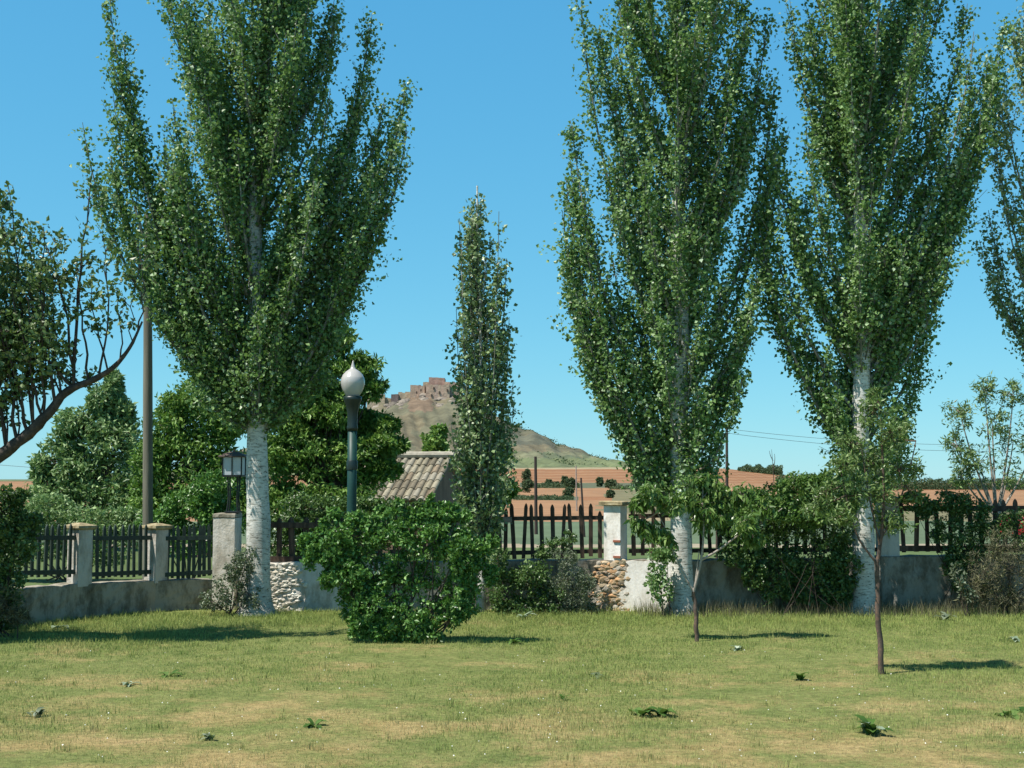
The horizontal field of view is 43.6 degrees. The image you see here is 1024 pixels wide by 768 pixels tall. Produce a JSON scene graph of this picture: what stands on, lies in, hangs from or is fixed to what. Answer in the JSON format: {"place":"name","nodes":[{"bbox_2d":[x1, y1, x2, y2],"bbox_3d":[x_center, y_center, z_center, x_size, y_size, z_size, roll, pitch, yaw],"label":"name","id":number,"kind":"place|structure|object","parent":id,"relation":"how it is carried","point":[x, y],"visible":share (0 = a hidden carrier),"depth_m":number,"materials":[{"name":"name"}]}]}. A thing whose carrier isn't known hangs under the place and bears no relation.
{"place":"outdoors","nodes":[
{"label":"outdoors","id":0,"kind":"place"},
{"bbox_2d":[0,397,628,480],"bbox_3d":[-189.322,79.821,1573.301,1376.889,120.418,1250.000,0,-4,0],"label":"castle hill","id":1,"kind":"structure","parent":0,"point":[417,415],"depth_m":1303.28,"materials":[{"name":"soil"}]},
{"bbox_2d":[367,377,461,406],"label":"castle ruin","id":2,"kind":"object","parent":1,"relation":"on","point":[434,387],"visible":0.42,"depth_m":1497.28,"materials":[{"name":"stone"}]},
{"bbox_2d":[371,393,468,408],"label":"rock outcrop","id":3,"kind":"object","parent":1,"relation":"on","point":[422,396],"visible":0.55,"depth_m":1469.37,"materials":[{"name":"brown stone"}]},
{"bbox_2d":[509,422,608,465],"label":"hill scrub","id":4,"kind":"object","parent":1,"relation":"on","point":[563,459],"visible":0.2,"depth_m":1376.53,"materials":[{"name":"green plant"}]},
{"bbox_2d":[0,607,1023,767],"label":"lawn","id":5,"kind":"structure","parent":0,"point":[758,699],"depth_m":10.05,"materials":[{"name":"green plant"}]},
{"bbox_2d":[0,582,35,639],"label":"bush","id":6,"kind":"object","parent":5,"relation":"on","point":[17,612],"visible":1,"depth_m":13.94,"materials":[{"name":"green plant"}]},
{"bbox_2d":[0,482,48,637],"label":"bush","id":7,"kind":"object","parent":5,"relation":"on","point":[17,531],"visible":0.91,"depth_m":14.15,"materials":[{"name":"green plant"}]},
{"bbox_2d":[22,707,48,715],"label":"broadleaf weed","id":8,"kind":"object","parent":5,"relation":"on","point":[39,711],"visible":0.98,"depth_m":9.59,"materials":[{"name":"grey plant"}]},
{"bbox_2d":[51,625,69,628],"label":"broadleaf weed","id":9,"kind":"object","parent":5,"relation":"on","point":[52,626],"visible":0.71,"depth_m":14.99,"materials":[{"name":"green plant"}]},
{"bbox_2d":[0,168,166,462],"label":"fruit tree","id":10,"kind":"object","parent":5,"relation":"on","point":[20,330],"visible":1,"depth_m":13.60,"materials":[{"name":"green plant"}]},
{"bbox_2d":[0,578,211,625],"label":"wall","id":11,"kind":"structure","parent":5,"relation":"on","point":[51,602],"depth_m":16.42,"materials":[{"name":"grey paint"}]},
{"bbox_2d":[0,524,75,577],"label":"fence panel","id":12,"kind":"object","parent":11,"relation":"on","point":[45,572],"visible":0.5,"depth_m":15.81,"materials":[{"name":"green paint"}]},
{"bbox_2d":[66,523,97,586],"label":"gate pillar","id":13,"kind":"structure","parent":11,"relation":"on","point":[82,549],"depth_m":16.12,"materials":[{"name":"stone"}]},
{"bbox_2d":[92,524,151,578],"bbox_3d":[-5.097,2.177,16.646,0.060,0.703,0.928,-3,-5,39],"label":"fence panel","id":14,"kind":"object","parent":11,"relation":"on","point":[133,572],"visible":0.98,"depth_m":16.67,"materials":[{"name":"green paint"}]},
{"bbox_2d":[142,523,172,582],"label":"gate pillar","id":15,"kind":"structure","parent":11,"relation":"on","point":[157,562],"depth_m":17.01,"materials":[{"name":"stone"}]},
{"bbox_2d":[165,524,212,579],"bbox_3d":[-4.348,2.256,17.226,0.619,0.736,0.060,1,-4,-19],"label":"fence panel","id":16,"kind":"object","parent":11,"relation":"on","point":[201,537],"visible":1,"depth_m":17.23,"materials":[{"name":"green paint"}]},
{"bbox_2d":[117,681,139,686],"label":"broadleaf weed","id":17,"kind":"object","parent":5,"relation":"on","point":[128,684],"visible":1,"depth_m":10.95,"materials":[{"name":"plant"}]},
{"bbox_2d":[157,669,181,677],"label":"broadleaf weed","id":18,"kind":"object","parent":5,"relation":"on","point":[166,674],"visible":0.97,"depth_m":11.44,"materials":[{"name":"green plant"}]},
{"bbox_2d":[200,733,215,739],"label":"broadleaf weed","id":19,"kind":"object","parent":5,"relation":"on","point":[208,735],"visible":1,"depth_m":8.71,"materials":[{"name":"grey plant"}]},
{"bbox_2d":[212,513,241,609],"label":"gate pillar","id":20,"kind":"structure","parent":5,"relation":"on","point":[227,537],"depth_m":17.27,"materials":[{"name":"white paint"}]},
{"bbox_2d":[218,449,245,512],"bbox_3d":[-3.792,1.324,17.450,0.360,0.864,0.360,0,-4,0],"label":"square lantern","id":21,"kind":"object","parent":20,"relation":"on","point":[233,463],"visible":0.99,"depth_m":17.34,"materials":[{"name":"black metal"}]},
{"bbox_2d":[198,544,262,614],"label":"bush","id":22,"kind":"object","parent":5,"relation":"on","point":[239,556],"visible":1,"depth_m":16.36,"materials":[{"name":"green plant"}]},
{"bbox_2d":[68,0,421,616],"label":"poplar tree","id":23,"kind":"object","parent":5,"relation":"on","point":[267,355],"visible":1,"depth_m":16.63,"materials":[{"name":"green plant"}]},
{"bbox_2d":[239,561,387,610],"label":"wall","id":24,"kind":"structure","parent":5,"relation":"on","point":[295,585],"depth_m":17.09,"materials":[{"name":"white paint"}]},
{"bbox_2d":[270,517,386,561],"bbox_3d":[-2.631,2.098,17.296,1.882,0.620,0.060,0,-4,0],"label":"fence panel","id":25,"kind":"object","parent":24,"relation":"on","point":[291,524],"visible":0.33,"depth_m":17.28,"materials":[{"name":"brown wood"}]},
{"bbox_2d":[303,718,327,728],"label":"broadleaf weed","id":26,"kind":"object","parent":5,"relation":"on","point":[318,721],"visible":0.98,"depth_m":9.19,"materials":[{"name":"green plant"}]},
{"bbox_2d":[341,361,364,619],"bbox_3d":[-2.020,1.324,16.147,0.305,3.250,0.305,0,-4,0],"label":"street lamp","id":27,"kind":"object","parent":5,"relation":"on","point":[352,382],"visible":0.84,"depth_m":16.13,"materials":[{"name":"grey metal"}]},
{"bbox_2d":[295,491,500,643],"bbox_3d":[-1.227,2.010,13.887,2.241,1.694,0.727,0,-4,0],"label":"leafy bush","id":28,"kind":"object","parent":5,"relation":"on","point":[362,592],"visible":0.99,"depth_m":13.74,"materials":[{"name":"green plant"}]},
{"bbox_2d":[437,186,524,611],"bbox_3d":[-0.406,0.196,17.069,1.172,5.739,1.040,0,-4,0],"label":"young poplar","id":29,"kind":"object","parent":5,"relation":"on","point":[480,454],"visible":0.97,"depth_m":16.96,"materials":[{"name":"green plant"}]},
{"bbox_2d":[505,638,522,643],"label":"broadleaf weed","id":30,"kind":"object","parent":5,"relation":"on","point":[512,641],"visible":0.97,"depth_m":13.69,"materials":[{"name":"green plant"}]},
{"bbox_2d":[7,650,1023,756],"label":"clover flowers","id":31,"kind":"object","parent":5,"relation":"on","point":[480,707],"visible":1,"depth_m":9.38,"materials":[{"name":"white plant"}]},
{"bbox_2d":[482,545,566,614],"bbox_3d":[0.162,2.566,16.576,1.106,1.000,0.584,0,-4,0],"label":"bush","id":32,"kind":"object","parent":5,"relation":"on","point":[512,576],"visible":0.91,"depth_m":16.50,"materials":[{"name":"green plant"}]},
{"bbox_2d":[517,611,532,619],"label":"broadleaf weed","id":33,"kind":"object","parent":5,"relation":"on","point":[527,614],"visible":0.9,"depth_m":15.94,"materials":[{"name":"green plant"}]},
{"bbox_2d":[532,529,577,608],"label":"wall shrub","id":34,"kind":"object","parent":5,"relation":"on","point":[553,543],"visible":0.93,"depth_m":16.86,"materials":[{"name":"green plant"}]},
{"bbox_2d":[520,547,603,614],"bbox_3d":[0.641,2.579,16.610,1.106,0.926,0.570,0,-4,0],"label":"bush","id":35,"kind":"object","parent":5,"relation":"on","point":[583,588],"visible":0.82,"depth_m":16.53,"materials":[{"name":"green plant"}]},
{"bbox_2d":[588,672,601,677],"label":"broadleaf weed","id":36,"kind":"object","parent":5,"relation":"on","point":[596,674],"visible":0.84,"depth_m":11.42,"materials":[{"name":"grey plant"}]},
{"bbox_2d":[388,557,880,611],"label":"wall","id":37,"kind":"structure","parent":5,"relation":"on","point":[620,582],"depth_m":17.07,"materials":[{"name":"paint"}]},
{"bbox_2d":[389,504,498,558],"bbox_3d":[-0.917,1.986,17.341,1.487,0.752,0.060,0,-4,0],"label":"fence panel","id":38,"kind":"object","parent":37,"relation":"on","point":[393,551],"visible":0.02,"depth_m":17.31,"materials":[{"name":"brown wood"}]},
{"bbox_2d":[501,503,603,558],"bbox_3d":[0.547,1.986,17.325,1.436,0.760,0.094,0,-4,0],"label":"fence panel","id":39,"kind":"object","parent":37,"relation":"on","point":[552,517],"visible":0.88,"depth_m":17.32,"materials":[{"name":"brown wood"}]},
{"bbox_2d":[599,501,629,560],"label":"gate pillar","id":40,"kind":"structure","parent":37,"relation":"on","point":[615,532],"depth_m":17.22,"materials":[{"name":"paint"}]},
{"bbox_2d":[629,506,876,555],"bbox_3d":[3.263,1.961,17.343,3.359,0.726,0.060,0,-4,0],"label":"fence panel","id":41,"kind":"object","parent":37,"relation":"on","point":[633,550],"visible":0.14,"depth_m":17.31,"materials":[{"name":"brown wood"}]},
{"bbox_2d":[628,706,658,715],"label":"broadleaf weed","id":42,"kind":"object","parent":5,"relation":"on","point":[640,711],"visible":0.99,"depth_m":9.61,"materials":[{"name":"green plant"}]},
{"bbox_2d":[642,544,677,615],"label":"poplar suckers","id":43,"kind":"object","parent":5,"relation":"on","point":[664,556],"visible":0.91,"depth_m":16.32,"materials":[{"name":"green plant"}]},
{"bbox_2d":[646,707,677,716],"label":"broadleaf weed","id":44,"kind":"object","parent":5,"relation":"on","point":[661,711],"visible":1,"depth_m":9.60,"materials":[{"name":"green plant"}]},
{"bbox_2d":[536,0,793,616],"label":"poplar tree","id":45,"kind":"object","parent":5,"relation":"on","point":[672,444],"visible":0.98,"depth_m":16.68,"materials":[{"name":"green plant"}]},
{"bbox_2d":[623,470,781,641],"bbox_3d":[2.084,1.881,13.955,1.741,1.896,0.579,0,-4,-3],"label":"young tree","id":46,"kind":"object","parent":5,"relation":"on","point":[718,495],"visible":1,"depth_m":13.95,"materials":[{"name":"green plant"}]},
{"bbox_2d":[730,645,742,650],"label":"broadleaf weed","id":47,"kind":"object","parent":5,"relation":"on","point":[737,647],"visible":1,"depth_m":13.18,"materials":[{"name":"plant"}]},
{"bbox_2d":[709,473,864,613],"bbox_3d":[3.492,2.071,16.596,2.166,1.832,0.523,0,-4,0],"label":"hedge shrub","id":48,"kind":"object","parent":5,"relation":"on","point":[832,565],"visible":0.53,"depth_m":16.52,"materials":[{"name":"green plant"}]},
{"bbox_2d":[726,468,859,614],"bbox_3d":[3.556,1.991,16.199,1.746,1.931,0.410,0,-4,0],"label":"hedge shrub","id":49,"kind":"object","parent":5,"relation":"on","point":[782,489],"visible":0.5,"depth_m":16.18,"materials":[{"name":"green plant"}]},
{"bbox_2d":[790,672,807,679],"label":"broadleaf weed","id":50,"kind":"object","parent":5,"relation":"on","point":[800,676],"visible":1,"depth_m":11.21,"materials":[{"name":"green plant"}]},
{"bbox_2d":[632,595,1023,617],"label":"seeding grass","id":51,"kind":"structure","parent":5,"relation":"on","point":[926,609],"depth_m":16.39,"materials":[{"name":"green plant"}]},
{"bbox_2d":[799,384,926,674],"bbox_3d":[3.249,1.321,11.666,1.225,2.686,0.682,0,-4,0],"label":"young tree","id":52,"kind":"object","parent":5,"relation":"on","point":[893,435],"visible":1,"depth_m":11.69,"materials":[{"name":"green plant"}]},
{"bbox_2d":[861,722,886,732],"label":"broadleaf weed","id":53,"kind":"object","parent":5,"relation":"on","point":[879,727],"visible":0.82,"depth_m":8.89,"materials":[{"name":"green plant"}]},
{"bbox_2d":[855,714,893,734],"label":"broadleaf weed","id":54,"kind":"object","parent":5,"relation":"on","point":[870,728],"visible":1,"depth_m":8.88,"materials":[{"name":"green plant"}]},
{"bbox_2d":[738,0,1023,615],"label":"poplar tree","id":55,"kind":"object","parent":5,"relation":"on","point":[881,303],"visible":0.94,"depth_m":16.72,"materials":[{"name":"green plant"}]},
{"bbox_2d":[932,611,956,619],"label":"broadleaf weed","id":56,"kind":"object","parent":5,"relation":"on","point":[944,615],"visible":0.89,"depth_m":15.94,"materials":[{"name":"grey plant"}]},
{"bbox_2d":[874,554,1023,610],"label":"wall","id":57,"kind":"structure","parent":5,"relation":"on","point":[908,577],"depth_m":17.11,"materials":[{"name":"paint"}]},
{"bbox_2d":[875,496,899,555],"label":"gate pillar","id":58,"kind":"structure","parent":57,"relation":"on","point":[891,546],"depth_m":17.19,"materials":[{"name":"paint"}]},
{"bbox_2d":[899,498,1023,552],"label":"fence panel","id":59,"kind":"object","parent":57,"relation":"on","point":[927,547],"visible":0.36,"depth_m":17.30,"materials":[{"name":"brown wood"}]},
{"bbox_2d":[897,487,1023,610],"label":"hedge shrub","id":60,"kind":"object","parent":5,"relation":"on","point":[960,505],"visible":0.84,"depth_m":16.98,"materials":[{"name":"green plant"}]},
{"bbox_2d":[949,561,978,615],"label":"hedge shrub","id":61,"kind":"object","parent":5,"relation":"on","point":[955,574],"visible":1,"depth_m":16.25,"materials":[{"name":"green plant"}]},
{"bbox_2d":[953,525,1023,613],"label":"hedge shrub","id":62,"kind":"object","parent":5,"relation":"on","point":[1010,596],"visible":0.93,"depth_m":16.43,"materials":[{"name":"green plant"}]},
{"bbox_2d":[971,0,1023,377],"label":"poplar tree","id":63,"kind":"object","parent":5,"relation":"on","point":[1013,322],"visible":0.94,"depth_m":17.22,"materials":[{"name":"green plant"}]},
{"bbox_2d":[994,710,1019,719],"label":"broadleaf weed","id":64,"kind":"object","parent":5,"relation":"on","point":[1004,713],"visible":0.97,"depth_m":9.52,"materials":[{"name":"green plant"}]},
{"bbox_2d":[1008,636,1019,641],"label":"broadleaf weed","id":65,"kind":"object","parent":5,"relation":"on","point":[1015,638],"visible":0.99,"depth_m":13.90,"materials":[{"name":"green plant"}]},
{"bbox_2d":[1014,706,1023,712],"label":"broadleaf weed","id":66,"kind":"object","parent":5,"relation":"on","point":[1021,709],"visible":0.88,"depth_m":9.70,"materials":[{"name":"green plant"}]},
{"bbox_2d":[0,467,1023,586],"bbox_3d":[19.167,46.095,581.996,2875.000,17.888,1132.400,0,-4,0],"label":"fields","id":67,"kind":"structure","parent":0,"point":[593,494],"depth_m":79.36,"materials":[{"name":"soil"}]},
{"bbox_2d":[0,492,142,581],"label":"background shrub","id":68,"kind":"object","parent":67,"relation":"on","point":[121,514],"visible":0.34,"depth_m":21.76,"materials":[{"name":"green plant"}]},
{"bbox_2d":[23,366,142,542],"bbox_3d":[-9.781,1.772,29.887,3.163,4.414,2.077,0,-4,0],"label":"background tree","id":69,"kind":"object","parent":67,"relation":"on","point":[71,470],"visible":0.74,"depth_m":29.70,"materials":[{"name":"green plant"}]},
{"bbox_2d":[142,213,152,579],"bbox_3d":[-5.684,0.367,20.023,0.271,6.151,0.178,0,-4,0],"label":"utility pole","id":70,"kind":"object","parent":67,"relation":"on","point":[147,431],"visible":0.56,"depth_m":19.95,"materials":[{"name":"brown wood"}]},
{"bbox_2d":[133,467,245,577],"bbox_3d":[-5.201,2.322,20.939,1.882,1.951,0.986,0,-4,0],"label":"background shrub","id":71,"kind":"object","parent":67,"relation":"on","point":[203,503],"visible":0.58,"depth_m":20.75,"materials":[{"name":"green plant"}]},
{"bbox_2d":[124,378,270,556],"bbox_3d":[-6.846,1.820,27.950,3.367,4.046,1.788,0,-4,0],"label":"background tree","id":72,"kind":"object","parent":67,"relation":"on","point":[190,448],"visible":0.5,"depth_m":27.70,"materials":[{"name":"green plant"}]},
{"bbox_2d":[270,508,387,555],"bbox_3d":[-3.033,2.607,20.398,2.221,1.308,1.046,0,-4,0],"label":"background shrub","id":73,"kind":"object","parent":67,"relation":"on","point":[285,541],"visible":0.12,"depth_m":20.19,"materials":[{"name":"green plant"}]},
{"bbox_2d":[267,324,411,536],"bbox_3d":[-3.430,1.170,24.159,3.139,4.799,1.976,0,-4,0],"label":"background tree","id":74,"kind":"object","parent":67,"relation":"on","point":[317,434],"visible":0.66,"depth_m":23.80,"materials":[{"name":"green plant"}]},
{"bbox_2d":[273,486,438,554],"bbox_3d":[-2.404,2.404,19.852,2.613,1.634,0.918,0,-4,0],"label":"background shrub","id":75,"kind":"object","parent":67,"relation":"on","point":[300,511],"visible":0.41,"depth_m":19.79,"materials":[{"name":"green plant"}]},
{"bbox_2d":[309,451,462,552],"bbox_3d":[-2.914,2.921,31.030,3.060,2.574,4.449,-1,-4,10],"label":"tiled hut","id":76,"kind":"object","parent":67,"relation":"on","point":[421,478],"visible":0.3,"depth_m":30.10,"materials":[{"name":"tile"}]},
{"bbox_2d":[419,423,449,451],"bbox_3d":[-1.996,2.638,33.915,0.881,3.258,0.776,-2,-4,23],"label":"background tree","id":77,"kind":"object","parent":67,"relation":"on","point":[435,440],"visible":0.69,"depth_m":33.85,"materials":[{"name":"green plant"}]},
{"bbox_2d":[477,418,522,559],"bbox_3d":[-0.294,2.180,25.879,1.044,3.030,0.799,0,-4,0],"label":"background tree","id":78,"kind":"object","parent":67,"relation":"on","point":[516,492],"visible":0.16,"depth_m":25.81,"materials":[{"name":"green plant"}]},
{"bbox_2d":[521,468,531,480],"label":"field tree","id":79,"kind":"object","parent":67,"relation":"on","point":[526,473],"visible":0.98,"depth_m":414.77,"materials":[{"name":"green plant"}]},
{"bbox_2d":[521,479,533,492],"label":"field tree","id":80,"kind":"object","parent":67,"relation":"on","point":[527,484],"visible":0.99,"depth_m":251.08,"materials":[{"name":"green plant"}]},
{"bbox_2d":[534,457,537,533],"bbox_3d":[0.750,3.566,39.847,0.119,2.613,0.115,0,-4,0],"label":"field post","id":81,"kind":"object","parent":67,"relation":"on","point":[535,499],"visible":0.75,"depth_m":39.81,"materials":[{"name":"brown wood"}]},
{"bbox_2d":[512,494,574,499],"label":"hedge strip","id":82,"kind":"object","parent":67,"relation":"on","point":[540,497],"visible":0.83,"depth_m":166.41,"materials":[{"name":"green plant"}]},
{"bbox_2d":[522,481,579,487],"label":"hedge strip","id":83,"kind":"object","parent":67,"relation":"on","point":[553,485],"visible":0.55,"depth_m":317.15,"materials":[{"name":"green plant"}]},
{"bbox_2d":[562,486,574,497],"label":"field tree","id":84,"kind":"object","parent":67,"relation":"on","point":[569,490],"visible":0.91,"depth_m":174.27,"materials":[{"name":"green plant"}]},
{"bbox_2d":[563,477,575,489],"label":"field tree","id":85,"kind":"object","parent":67,"relation":"on","point":[571,482],"visible":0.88,"depth_m":279.12,"materials":[{"name":"green plant"}]},
{"bbox_2d":[575,466,577,510],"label":"pale marker post","id":86,"kind":"object","parent":67,"relation":"on","point":[576,486],"visible":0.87,"depth_m":89.67,"materials":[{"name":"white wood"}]},
{"bbox_2d":[580,478,585,536],"bbox_3d":[2.099,3.747,37.830,0.166,1.943,0.076,0,-4,0],"label":"leaning post","id":87,"kind":"object","parent":67,"relation":"on","point":[582,504],"visible":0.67,"depth_m":37.83,"materials":[{"name":"brown wood"}]},
{"bbox_2d":[595,477,604,486],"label":"field tree","id":88,"kind":"object","parent":67,"relation":"on","point":[600,481],"visible":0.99,"depth_m":336.10,"materials":[{"name":"green plant"}]},
{"bbox_2d":[605,489,615,497],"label":"field tree","id":89,"kind":"object","parent":67,"relation":"on","point":[610,493],"visible":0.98,"depth_m":187.77,"materials":[{"name":"green plant"}]},
{"bbox_2d":[604,479,617,488],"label":"field tree","id":90,"kind":"object","parent":67,"relation":"on","point":[610,483],"visible":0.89,"depth_m":306.12,"materials":[{"name":"green plant"}]},
{"bbox_2d":[610,483,692,489],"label":"hedge strip","id":91,"kind":"object","parent":67,"relation":"on","point":[618,487],"visible":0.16,"depth_m":297.12,"materials":[{"name":"green plant"}]},
{"bbox_2d":[716,448,720,557],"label":"bare sapling","id":92,"kind":"object","parent":67,"relation":"on","point":[716,530],"visible":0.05,"depth_m":21.85,"materials":[{"name":"brown plant"}]},
{"bbox_2d":[725,429,727,486],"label":"field pole","id":93,"kind":"object","parent":67,"relation":"on","point":[726,462],"visible":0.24,"depth_m":59.86,"materials":[{"name":"brown wood"}]},
{"bbox_2d":[729,433,985,451],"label":"overhead wire","id":94,"kind":"object","parent":93,"relation":"attached to","point":[820,443],"visible":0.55,"depth_m":61.81,"materials":[{"name":"black metal"}]},
{"bbox_2d":[731,429,1011,444],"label":"overhead wire","id":95,"kind":"object","parent":93,"relation":"attached to","point":[823,438],"visible":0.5,"depth_m":61.83,"materials":[{"name":"black metal"}]},
{"bbox_2d":[737,464,783,474],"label":"distant wood","id":96,"kind":"object","parent":67,"relation":"on","point":[759,468],"visible":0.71,"depth_m":678.17,"materials":[{"name":"green plant"}]},
{"bbox_2d":[769,449,774,483],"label":"bare sapling","id":97,"kind":"object","parent":67,"relation":"on","point":[773,467],"visible":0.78,"depth_m":21.95,"materials":[{"name":"grey plant"}]},
{"bbox_2d":[775,473,875,482],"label":"distant wood","id":98,"kind":"object","parent":67,"relation":"on","point":[781,476],"depth_m":426.16,"materials":[{"name":"green plant"}]},
{"bbox_2d":[889,477,1023,489],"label":"distant wood","id":99,"kind":"object","parent":67,"relation":"on","point":[925,484],"visible":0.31,"depth_m":413.02,"materials":[{"name":"green plant"}]},
{"bbox_2d":[939,370,1023,545],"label":"background tree","id":100,"kind":"object","parent":67,"relation":"on","point":[964,462],"visible":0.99,"depth_m":20.94,"materials":[{"name":"green plant"}]},
{"bbox_2d":[0,0,1023,482],"label":"sky","id":101,"kind":"structure","parent":0,"point":[491,108],"materials":[{"name":"blue"}]},
{"bbox_2d":[1,605,1023,639],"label":"tall grass","id":102,"kind":"structure","parent":0,"point":[189,613],"depth_m":15.72,"materials":[{"name":"green plant"}]},
{"bbox_2d":[992,514,1023,538],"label":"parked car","id":103,"kind":"object","parent":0,"point":[1020,530],"visible":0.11,"depth_m":32.05,"materials":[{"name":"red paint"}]}
]}

